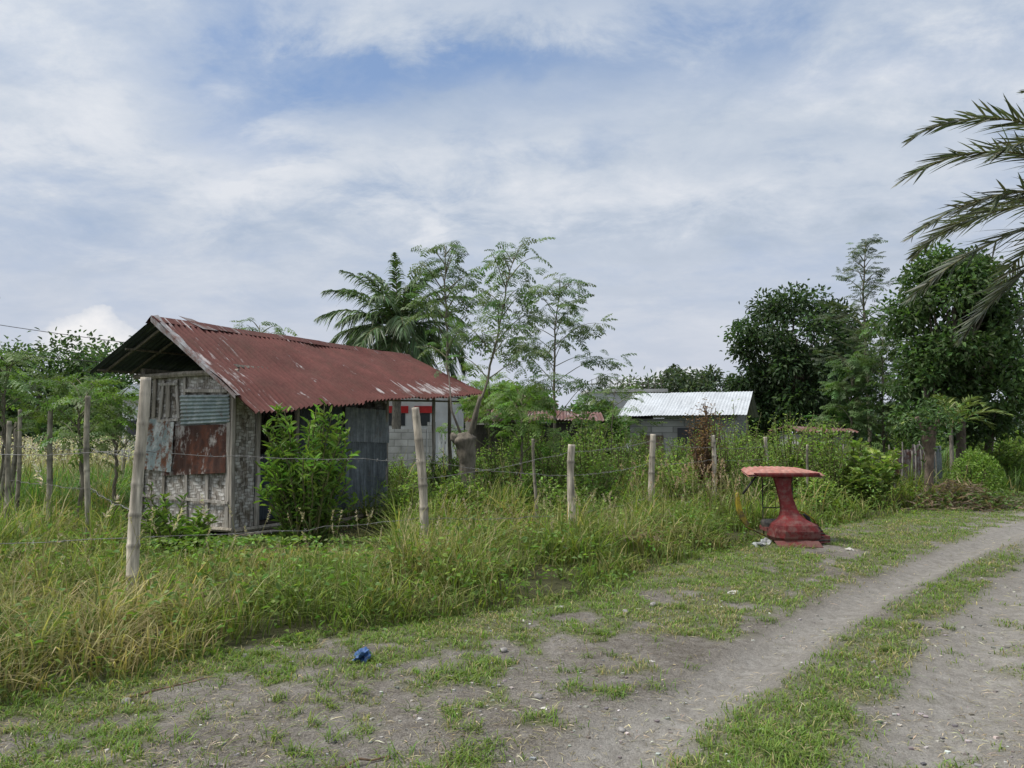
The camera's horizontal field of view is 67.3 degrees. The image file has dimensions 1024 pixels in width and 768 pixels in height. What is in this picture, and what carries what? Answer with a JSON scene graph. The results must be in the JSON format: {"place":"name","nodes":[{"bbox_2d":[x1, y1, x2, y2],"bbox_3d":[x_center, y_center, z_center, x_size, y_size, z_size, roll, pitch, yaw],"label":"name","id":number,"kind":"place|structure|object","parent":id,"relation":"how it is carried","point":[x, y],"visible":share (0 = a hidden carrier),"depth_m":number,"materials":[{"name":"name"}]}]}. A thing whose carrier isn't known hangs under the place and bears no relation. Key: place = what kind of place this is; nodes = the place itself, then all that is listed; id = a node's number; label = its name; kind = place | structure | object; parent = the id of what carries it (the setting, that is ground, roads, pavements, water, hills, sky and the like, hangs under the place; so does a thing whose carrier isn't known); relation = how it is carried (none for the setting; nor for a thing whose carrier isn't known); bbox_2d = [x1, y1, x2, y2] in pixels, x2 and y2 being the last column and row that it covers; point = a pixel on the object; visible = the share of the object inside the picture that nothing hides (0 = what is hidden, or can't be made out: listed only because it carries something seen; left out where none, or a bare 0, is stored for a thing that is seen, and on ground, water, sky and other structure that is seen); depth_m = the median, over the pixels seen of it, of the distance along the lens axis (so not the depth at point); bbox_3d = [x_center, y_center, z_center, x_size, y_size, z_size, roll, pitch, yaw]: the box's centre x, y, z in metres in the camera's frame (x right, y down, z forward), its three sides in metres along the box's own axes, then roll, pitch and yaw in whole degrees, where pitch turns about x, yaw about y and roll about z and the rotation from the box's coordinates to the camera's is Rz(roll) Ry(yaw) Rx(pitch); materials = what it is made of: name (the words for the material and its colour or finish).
{"place":"outdoors","nodes":[
{"label":"outdoors","id":0,"kind":"place"},
{"bbox_2d":[0,432,776,663],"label":"seed head grass","id":1,"kind":"structure","parent":0,"point":[35,457],"depth_m":10.52,"materials":[{"name":"plant"}]},
{"bbox_2d":[0,433,1023,767],"bbox_3d":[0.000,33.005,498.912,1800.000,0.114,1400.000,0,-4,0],"label":"ground","id":2,"kind":"structure","parent":0,"point":[670,649],"depth_m":5.05,"materials":[{"name":"soil"}]},
{"bbox_2d":[0,352,71,483],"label":"moringa tree","id":3,"kind":"object","parent":2,"relation":"on","point":[34,393],"visible":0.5,"depth_m":14.55,"materials":[{"name":"green plant"}]},
{"bbox_2d":[0,342,81,512],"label":"moringa tree","id":4,"kind":"object","parent":2,"relation":"on","point":[16,382],"visible":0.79,"depth_m":12.60,"materials":[{"name":"green plant"}]},
{"bbox_2d":[0,326,130,452],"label":"broadleaf tree","id":5,"kind":"object","parent":2,"relation":"on","point":[76,365],"visible":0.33,"depth_m":47.93,"materials":[{"name":"green plant"}]},
{"bbox_2d":[0,396,133,543],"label":"bamboo stake fence","id":6,"kind":"object","parent":2,"relation":"on","point":[9,473],"visible":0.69,"depth_m":10.49,"materials":[{"name":"grey plant"}]},
{"bbox_2d":[6,379,138,534],"bbox_3d":[-6.058,1.094,10.721,1.789,2.366,1.781,0,-4,0],"label":"moringa tree","id":7,"kind":"object","parent":2,"relation":"on","point":[105,427],"visible":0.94,"depth_m":10.65,"materials":[{"name":"green plant"}]},
{"bbox_2d":[30,375,138,499],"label":"moringa tree","id":8,"kind":"object","parent":2,"relation":"on","point":[56,391],"visible":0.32,"depth_m":13.41,"materials":[{"name":"green plant"}]},
{"bbox_2d":[34,372,139,449],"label":"broadleaf tree","id":9,"kind":"object","parent":2,"relation":"on","point":[127,377],"visible":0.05,"depth_m":45.88,"materials":[{"name":"green plant"}]},
{"bbox_2d":[61,372,138,526],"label":"moringa tree","id":10,"kind":"object","parent":2,"relation":"on","point":[118,412],"visible":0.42,"depth_m":12.72,"materials":[{"name":"green plant"}]},
{"bbox_2d":[116,384,139,463],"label":"white building","id":11,"kind":"structure","parent":2,"relation":"on","point":[137,386],"depth_m":31.99,"materials":[{"name":"concrete"}]},
{"bbox_2d":[141,481,188,550],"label":"bush","id":12,"kind":"object","parent":2,"relation":"on","point":[145,516],"visible":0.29,"depth_m":10.44,"materials":[{"name":"green plant"}]},
{"bbox_2d":[141,497,218,555],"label":"bush","id":13,"kind":"object","parent":2,"relation":"on","point":[197,527],"visible":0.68,"depth_m":9.83,"materials":[{"name":"green plant"}]},
{"bbox_2d":[231,317,297,335],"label":"moringa tree","id":14,"kind":"object","parent":2,"relation":"on","point":[280,329],"visible":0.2,"depth_m":20.16,"materials":[{"name":"green plant"}]},
{"bbox_2d":[88,315,482,540],"bbox_3d":[-3.566,0.802,14.125,3.646,3.473,6.626,-2,-4,28],"label":"hut","id":15,"kind":"object","parent":2,"relation":"on","point":[216,390],"visible":0.91,"depth_m":12.14,"materials":[{"name":"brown wood"}]},
{"bbox_2d":[253,398,368,553],"bbox_3d":[-2.602,1.212,10.002,1.508,2.049,1.287,0,-4,0],"label":"bush","id":16,"kind":"object","parent":2,"relation":"on","point":[307,492],"visible":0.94,"depth_m":9.86,"materials":[{"name":"green plant"}]},
{"bbox_2d":[353,647,370,662],"bbox_3d":[-1.041,1.899,5.349,0.134,0.134,0.204,0,-4,1],"label":"plastic bag","id":17,"kind":"object","parent":2,"relation":"on","point":[365,652],"visible":0.84,"depth_m":5.31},
{"bbox_2d":[313,252,474,428],"bbox_3d":[-4.322,-0.573,30.124,5.988,8.326,6.232,-3,-5,39],"label":"coconut palm","id":18,"kind":"object","parent":2,"relation":"on","point":[392,316],"visible":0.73,"depth_m":29.35,"materials":[{"name":"green plant"}]},
{"bbox_2d":[0,377,808,605],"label":"barbed wire fence","id":19,"kind":"object","parent":2,"relation":"on","point":[136,493],"visible":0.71,"depth_m":8.61,"materials":[{"name":"grey wood"}]},
{"bbox_2d":[388,422,435,475],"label":"block wall","id":20,"kind":"structure","parent":2,"relation":"on","point":[398,438],"depth_m":22.35,"materials":[{"name":"concrete"}]},
{"bbox_2d":[380,468,445,521],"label":"shrub","id":21,"kind":"object","parent":2,"relation":"on","point":[407,490],"visible":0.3,"depth_m":12.10,"materials":[{"name":"green plant"}]},
{"bbox_2d":[388,452,441,497],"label":"shrub","id":22,"kind":"object","parent":2,"relation":"on","point":[396,469],"visible":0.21,"depth_m":18.34,"materials":[{"name":"green plant"}]},
{"bbox_2d":[389,396,467,460],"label":"white house","id":23,"kind":"structure","parent":2,"relation":"on","point":[441,412],"depth_m":30.97,"materials":[{"name":"paint"}]},
{"bbox_2d":[388,240,502,474],"bbox_3d":[-1.342,-0.302,17.105,2.183,5.954,2.566,-2,-4,23],"label":"moringa tree","id":24,"kind":"object","parent":2,"relation":"on","point":[447,339],"visible":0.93,"depth_m":17.05,"materials":[{"name":"green plant"}]},
{"bbox_2d":[416,454,477,492],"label":"shrub","id":25,"kind":"object","parent":2,"relation":"on","point":[452,471],"visible":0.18,"depth_m":14.85,"materials":[{"name":"green plant"}]},
{"bbox_2d":[438,433,455,471],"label":"slat gate","id":26,"kind":"structure","parent":2,"relation":"on","point":[443,442],"depth_m":22.32,"materials":[{"name":"white wood"}]},
{"bbox_2d":[427,469,488,514],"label":"shrub","id":27,"kind":"object","parent":2,"relation":"on","point":[460,478],"visible":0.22,"depth_m":13.02,"materials":[{"name":"green plant"}]},
{"bbox_2d":[434,477,483,517],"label":"shrub","id":28,"kind":"object","parent":2,"relation":"on","point":[457,490],"visible":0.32,"depth_m":12.55,"materials":[{"name":"green plant"}]},
{"bbox_2d":[426,443,500,477],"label":"shrub","id":29,"kind":"object","parent":2,"relation":"on","point":[482,450],"visible":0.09,"depth_m":19.75,"materials":[{"name":"green plant"}]},
{"bbox_2d":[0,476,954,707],"bbox_3d":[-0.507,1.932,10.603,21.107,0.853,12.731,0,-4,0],"label":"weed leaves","id":30,"kind":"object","parent":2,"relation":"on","point":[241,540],"visible":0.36,"depth_m":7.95,"materials":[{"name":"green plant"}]},
{"bbox_2d":[436,374,532,461],"bbox_3d":[-0.710,1.417,23.987,2.878,3.393,2.848,-3,-5,39],"label":"feathery shrub","id":31,"kind":"object","parent":2,"relation":"on","point":[489,395],"visible":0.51,"depth_m":23.81,"materials":[{"name":"green plant"}]},
{"bbox_2d":[434,237,555,488],"bbox_3d":[-0.246,-0.103,14.021,2.149,5.373,1.990,-3,-5,41],"label":"moringa tree","id":32,"kind":"object","parent":2,"relation":"on","point":[464,442],"visible":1,"depth_m":13.99,"materials":[{"name":"green plant"}]},
{"bbox_2d":[464,408,531,465],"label":"shed","id":33,"kind":"structure","parent":2,"relation":"on","point":[480,433],"depth_m":24.42,"materials":[{"name":"brown wood"}]},
{"bbox_2d":[477,434,498,465],"bbox_3d":[-0.750,2.317,24.383,0.700,1.462,0.040,0,-4,0],"label":"door","id":34,"kind":"structure","parent":33,"relation":"in","point":[480,437],"depth_m":24.39,"materials":[{"name":"brown wood"}]},
{"bbox_2d":[454,428,542,496],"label":"shrub","id":35,"kind":"object","parent":2,"relation":"on","point":[508,474],"visible":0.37,"depth_m":15.02,"materials":[{"name":"green plant"}]},
{"bbox_2d":[481,428,540,480],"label":"shrub","id":36,"kind":"object","parent":2,"relation":"on","point":[497,462],"visible":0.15,"depth_m":20.46,"materials":[{"name":"green plant"}]},
{"bbox_2d":[0,444,1023,701],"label":"tall grass","id":37,"kind":"structure","parent":2,"relation":"on","point":[66,634],"depth_m":7.83,"materials":[{"name":"plant"}]},
{"bbox_2d":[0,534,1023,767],"bbox_3d":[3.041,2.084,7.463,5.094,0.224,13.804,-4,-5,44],"label":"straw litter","id":38,"kind":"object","parent":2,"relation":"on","point":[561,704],"visible":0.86,"depth_m":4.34,"materials":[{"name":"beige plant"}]},
{"bbox_2d":[0,440,1023,526],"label":"field grass","id":39,"kind":"structure","parent":2,"relation":"on","point":[1017,481],"depth_m":19.36,"materials":[{"name":"plant"}]},
{"bbox_2d":[0,400,1023,443],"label":"distant treeline","id":40,"kind":"object","parent":2,"relation":"on","point":[864,438],"visible":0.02,"depth_m":89.88,"materials":[{"name":"green plant"}]},
{"bbox_2d":[487,380,558,445],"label":"broadleaf tree","id":41,"kind":"object","parent":2,"relation":"on","point":[525,395],"visible":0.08,"depth_m":29.57,"materials":[{"name":"green plant"}]},
{"bbox_2d":[479,372,573,501],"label":"moringa tree","id":42,"kind":"object","parent":2,"relation":"on","point":[504,409],"visible":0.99,"depth_m":14.94,"materials":[{"name":"green plant"}]},
{"bbox_2d":[497,465,574,521],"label":"shrub","id":43,"kind":"object","parent":2,"relation":"on","point":[526,484],"visible":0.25,"depth_m":13.41,"materials":[{"name":"green plant"}]},
{"bbox_2d":[499,424,591,496],"bbox_3d":[0.624,1.742,15.932,1.913,1.818,1.755,-2,-4,26],"label":"shrub","id":44,"kind":"object","parent":2,"relation":"on","point":[549,469],"visible":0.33,"depth_m":15.67,"materials":[{"name":"green plant"}]},
{"bbox_2d":[508,421,588,491],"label":"shrub","id":45,"kind":"object","parent":2,"relation":"on","point":[543,439],"visible":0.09,"depth_m":17.57,"materials":[{"name":"green plant"}]},
{"bbox_2d":[488,272,636,451],"bbox_3d":[1.293,-0.061,22.318,4.090,6.126,3.636,3,-5,-40],"label":"moringa tree","id":46,"kind":"object","parent":2,"relation":"on","point":[568,321],"visible":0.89,"depth_m":22.06,"materials":[{"name":"green plant"}]},
{"bbox_2d":[524,410,603,465],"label":"shed","id":47,"kind":"structure","parent":2,"relation":"on","point":[563,415],"depth_m":25.46,"materials":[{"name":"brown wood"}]},
{"bbox_2d":[538,471,603,522],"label":"shrub","id":48,"kind":"object","parent":2,"relation":"on","point":[581,493],"visible":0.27,"depth_m":12.62,"materials":[{"name":"green plant"}]},
{"bbox_2d":[541,422,628,494],"bbox_3d":[1.462,1.710,15.882,1.772,1.857,1.934,0,-4,0],"label":"shrub","id":49,"kind":"object","parent":2,"relation":"on","point":[587,451],"visible":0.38,"depth_m":15.68,"materials":[{"name":"green plant"}]},
{"bbox_2d":[542,417,629,482],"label":"shrub","id":50,"kind":"object","parent":2,"relation":"on","point":[594,433],"visible":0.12,"depth_m":19.01,"materials":[{"name":"green plant"}]},
{"bbox_2d":[562,457,634,515],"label":"shrub","id":51,"kind":"object","parent":2,"relation":"on","point":[602,490],"visible":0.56,"depth_m":14.12,"materials":[{"name":"green plant"}]},
{"bbox_2d":[570,390,629,447],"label":"broadleaf tree","id":52,"kind":"object","parent":2,"relation":"on","point":[576,406],"visible":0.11,"depth_m":35.53,"materials":[{"name":"green plant"}]},
{"bbox_2d":[564,409,636,455],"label":"broadleaf tree","id":53,"kind":"object","parent":2,"relation":"on","point":[615,425],"visible":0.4,"depth_m":23.29,"materials":[{"name":"green plant"}]},
{"bbox_2d":[595,405,624,457],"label":"broadleaf tree","id":54,"kind":"object","parent":2,"relation":"on","point":[603,410],"visible":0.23,"depth_m":27.40,"materials":[{"name":"green plant"}]},
{"bbox_2d":[565,383,666,470],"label":"moringa tree","id":55,"kind":"object","parent":2,"relation":"on","point":[601,401],"visible":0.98,"depth_m":20.49,"materials":[{"name":"green plant"}]},
{"bbox_2d":[596,369,641,388],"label":"broadleaf tree","id":56,"kind":"object","parent":2,"relation":"on","point":[631,382],"visible":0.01,"depth_m":59.60,"materials":[{"name":"green plant"}]},
{"bbox_2d":[588,433,658,477],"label":"shrub","id":57,"kind":"object","parent":2,"relation":"on","point":[631,453],"visible":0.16,"depth_m":20.70,"materials":[{"name":"green plant"}]},
{"bbox_2d":[579,425,668,494],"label":"shrub","id":58,"kind":"object","parent":2,"relation":"on","point":[619,458],"visible":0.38,"depth_m":17.77,"materials":[{"name":"green plant"}]},
{"bbox_2d":[581,377,667,454],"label":"unfinished building","id":59,"kind":"structure","parent":2,"relation":"on","point":[618,399],"depth_m":46.03,"materials":[{"name":"concrete"}]},
{"bbox_2d":[627,444,688,494],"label":"shrub","id":60,"kind":"object","parent":2,"relation":"on","point":[664,459],"visible":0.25,"depth_m":17.26,"materials":[{"name":"green plant"}]},
{"bbox_2d":[637,437,693,478],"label":"shrub","id":61,"kind":"object","parent":2,"relation":"on","point":[677,452],"visible":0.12,"depth_m":20.29,"materials":[{"name":"green plant"}]},
{"bbox_2d":[643,458,710,509],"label":"shrub","id":62,"kind":"object","parent":2,"relation":"on","point":[668,478],"visible":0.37,"depth_m":14.61,"materials":[{"name":"green plant"}]},
{"bbox_2d":[635,363,738,418],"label":"broadleaf tree","id":63,"kind":"object","parent":2,"relation":"on","point":[684,382],"visible":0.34,"depth_m":56.86,"materials":[{"name":"green plant"}]},
{"bbox_2d":[617,391,758,462],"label":"block house","id":64,"kind":"structure","parent":2,"relation":"on","point":[669,405],"depth_m":25.92,"materials":[{"name":"metal"}]},
{"bbox_2d":[641,435,663,462],"bbox_3d":[4.703,2.474,25.783,0.750,1.500,0.050,-1,-4,22],"label":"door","id":65,"kind":"structure","parent":64,"relation":"in","point":[648,436],"depth_m":25.72,"materials":[{"name":"grey wood"}]},
{"bbox_2d":[677,428,703,451],"bbox_3d":[5.905,1.844,25.328,0.900,0.800,0.050,-1,-4,22],"label":"window","id":66,"kind":"structure","parent":64,"relation":"in","point":[679,430],"depth_m":25.38,"materials":[{"name":"glass"}]},
{"bbox_2d":[676,399,728,508],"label":"dead vine","id":67,"kind":"object","parent":2,"relation":"on","point":[705,450],"visible":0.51,"depth_m":15.72,"materials":[{"name":"brown plant"}]},
{"bbox_2d":[684,410,763,503],"bbox_3d":[4.824,1.693,17.459,1.577,2.200,1.542,1,-4,-15],"label":"shrub","id":68,"kind":"object","parent":2,"relation":"on","point":[727,468],"visible":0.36,"depth_m":17.36,"materials":[{"name":"green plant"}]},
{"bbox_2d":[708,399,791,488],"bbox_3d":[5.481,1.572,18.371,1.976,2.458,2.083,0,-4,0],"label":"shrub","id":69,"kind":"object","parent":2,"relation":"on","point":[736,449],"visible":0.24,"depth_m":18.32,"materials":[{"name":"green plant"}]},
{"bbox_2d":[714,364,789,445],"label":"broadleaf tree","id":70,"kind":"object","parent":2,"relation":"on","point":[763,429],"visible":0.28,"depth_m":40.78,"materials":[{"name":"green plant"}]},
{"bbox_2d":[727,443,799,504],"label":"shrub","id":71,"kind":"object","parent":2,"relation":"on","point":[763,464],"visible":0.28,"depth_m":15.93,"materials":[{"name":"green plant"}]},
{"bbox_2d":[733,411,830,498],"bbox_3d":[6.444,1.720,18.345,2.152,2.174,1.929,0,-4,0],"label":"shrub","id":72,"kind":"object","parent":2,"relation":"on","point":[787,448],"visible":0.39,"depth_m":18.08,"materials":[{"name":"green plant"}]},
{"bbox_2d":[735,466,829,547],"bbox_3d":[3.875,1.772,11.251,1.268,1.111,1.158,0,-4,0],"label":"table","id":73,"kind":"object","parent":2,"relation":"on","point":[790,524],"visible":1,"depth_m":10.98,"materials":[{"name":"red paint"}]},
{"bbox_2d":[747,412,823,471],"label":"shrub","id":74,"kind":"object","parent":2,"relation":"on","point":[787,442],"visible":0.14,"depth_m":20.42,"materials":[{"name":"green plant"}]},
{"bbox_2d":[717,278,879,433],"bbox_3d":[15.154,-0.548,40.258,7.802,9.575,7.799,-3,-5,38],"label":"broadleaf tree","id":75,"kind":"object","parent":2,"relation":"on","point":[792,372],"visible":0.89,"depth_m":38.74,"materials":[{"name":"green plant"}]},
{"bbox_2d":[769,426,858,462],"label":"shed","id":76,"kind":"structure","parent":2,"relation":"on","point":[810,430],"depth_m":22.49,"materials":[{"name":"metal"}]},
{"bbox_2d":[787,424,845,489],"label":"shrub","id":77,"kind":"object","parent":2,"relation":"on","point":[818,452],"visible":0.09,"depth_m":17.78,"materials":[{"name":"green plant"}]},
{"bbox_2d":[799,469,843,513],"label":"shrub","id":78,"kind":"object","parent":2,"relation":"on","point":[818,480],"visible":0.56,"depth_m":15.22,"materials":[{"name":"green plant"}]},
{"bbox_2d":[794,415,866,506],"bbox_3d":[6.937,1.686,16.612,1.352,2.051,1.719,-3,-5,42],"label":"shrub","id":79,"kind":"object","parent":2,"relation":"on","point":[833,475],"visible":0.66,"depth_m":16.50,"materials":[{"name":"green plant"}]},
{"bbox_2d":[808,421,866,468],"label":"shrub","id":80,"kind":"object","parent":2,"relation":"on","point":[846,435],"visible":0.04,"depth_m":20.60,"materials":[{"name":"green plant"}]},
{"bbox_2d":[802,351,897,453],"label":"wispy tree","id":81,"kind":"object","parent":2,"relation":"on","point":[834,391],"visible":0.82,"depth_m":26.88,"materials":[{"name":"green plant"}]},
{"bbox_2d":[814,343,886,441],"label":"broadleaf tree","id":82,"kind":"object","parent":2,"relation":"on","point":[857,434],"visible":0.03,"depth_m":40.92,"materials":[{"name":"green plant"}]},
{"bbox_2d":[825,438,892,507],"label":"shrub","id":83,"kind":"object","parent":2,"relation":"on","point":[874,472],"visible":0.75,"depth_m":16.19,"materials":[{"name":"green plant"}]},
{"bbox_2d":[810,234,910,453],"bbox_3d":[13.857,-1.169,30.351,4.064,9.345,3.438,-3,-5,39],"label":"wispy tree","id":84,"kind":"object","parent":2,"relation":"on","point":[856,340],"visible":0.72,"depth_m":30.28,"materials":[{"name":"green plant"}]},
{"bbox_2d":[839,445,907,503],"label":"shrub","id":85,"kind":"object","parent":2,"relation":"on","point":[890,472],"visible":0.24,"depth_m":17.03,"materials":[{"name":"green plant"}]},
{"bbox_2d":[830,322,941,453],"bbox_3d":[13.241,0.560,26.881,3.749,5.462,3.472,0,-4,0],"label":"wispy tree","id":86,"kind":"object","parent":2,"relation":"on","point":[881,342],"visible":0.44,"depth_m":26.92,"materials":[{"name":"green plant"}]},
{"bbox_2d":[843,441,942,496],"bbox_3d":[9.494,2.159,19.133,3.010,1.503,0.230,1,-4,-14],"label":"scrap fence","id":87,"kind":"object","parent":2,"relation":"on","point":[906,457],"visible":0.24,"depth_m":19.38,"materials":[{"name":"grey wood"}]},
{"bbox_2d":[872,429,948,454],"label":"shrub","id":88,"kind":"object","parent":2,"relation":"on","point":[896,440],"visible":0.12,"depth_m":32.74,"materials":[{"name":"green plant"}]},
{"bbox_2d":[882,352,969,443],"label":"broadleaf tree","id":89,"kind":"object","parent":2,"relation":"on","point":[942,372],"visible":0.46,"depth_m":21.29,"materials":[{"name":"green plant"}]},
{"bbox_2d":[869,384,985,494],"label":"cut tree","id":90,"kind":"object","parent":2,"relation":"on","point":[928,436],"visible":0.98,"depth_m":17.45,"materials":[{"name":"green plant"}]},
{"bbox_2d":[862,237,1023,472],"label":"broadleaf tree","id":91,"kind":"object","parent":2,"relation":"on","point":[986,375],"visible":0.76,"depth_m":21.56,"materials":[{"name":"green plant"}]},
{"bbox_2d":[880,475,1023,512],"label":"brush pile","id":92,"kind":"object","parent":2,"relation":"on","point":[963,498],"visible":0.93,"depth_m":16.18,"materials":[{"name":"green plant"}]},
{"bbox_2d":[892,393,1014,472],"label":"areca palm","id":93,"kind":"object","parent":2,"relation":"on","point":[947,399],"visible":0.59,"depth_m":20.09,"materials":[{"name":"green plant"}]},
{"bbox_2d":[891,89,1023,346],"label":"date palm","id":94,"kind":"object","parent":2,"relation":"on","point":[1015,202],"visible":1,"depth_m":8.68,"materials":[{"name":"green plant"}]},
{"bbox_2d":[917,305,1023,453],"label":"broadleaf tree","id":95,"kind":"object","parent":2,"relation":"on","point":[1004,423],"visible":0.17,"depth_m":22.67,"materials":[{"name":"green plant"}]},
{"bbox_2d":[947,448,1008,495],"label":"round hedge","id":96,"kind":"object","parent":2,"relation":"on","point":[988,463],"visible":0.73,"depth_m":18.69,"materials":[{"name":"green plant"}]},
{"bbox_2d":[954,434,1023,463],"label":"shrub","id":97,"kind":"object","parent":2,"relation":"on","point":[1020,448],"visible":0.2,"depth_m":28.61,"materials":[{"name":"green plant"}]},
{"bbox_2d":[974,442,1023,479],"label":"shrub","id":98,"kind":"object","parent":2,"relation":"on","point":[1005,460],"visible":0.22,"depth_m":22.21,"materials":[{"name":"green plant"}]},
{"bbox_2d":[0,507,1023,767],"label":"short grass","id":99,"kind":"structure","parent":0,"point":[764,725],"depth_m":5.11,"materials":[{"name":"plant"}]},
{"bbox_2d":[0,0,1023,432],"label":"sky","id":100,"kind":"structure","parent":0,"point":[214,162],"materials":[{"name":"blue"}]},
{"bbox_2d":[491,518,1023,767],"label":"dirt road","id":101,"kind":"structure","parent":0,"point":[747,663],"depth_m":5.02,"materials":[{"name":"soil"}]},
{"bbox_2d":[3,537,1023,767],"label":"pebbles","id":102,"kind":"object","parent":101,"relation":"on","point":[670,732],"visible":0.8,"depth_m":4.40,"materials":[{"name":"stone"}]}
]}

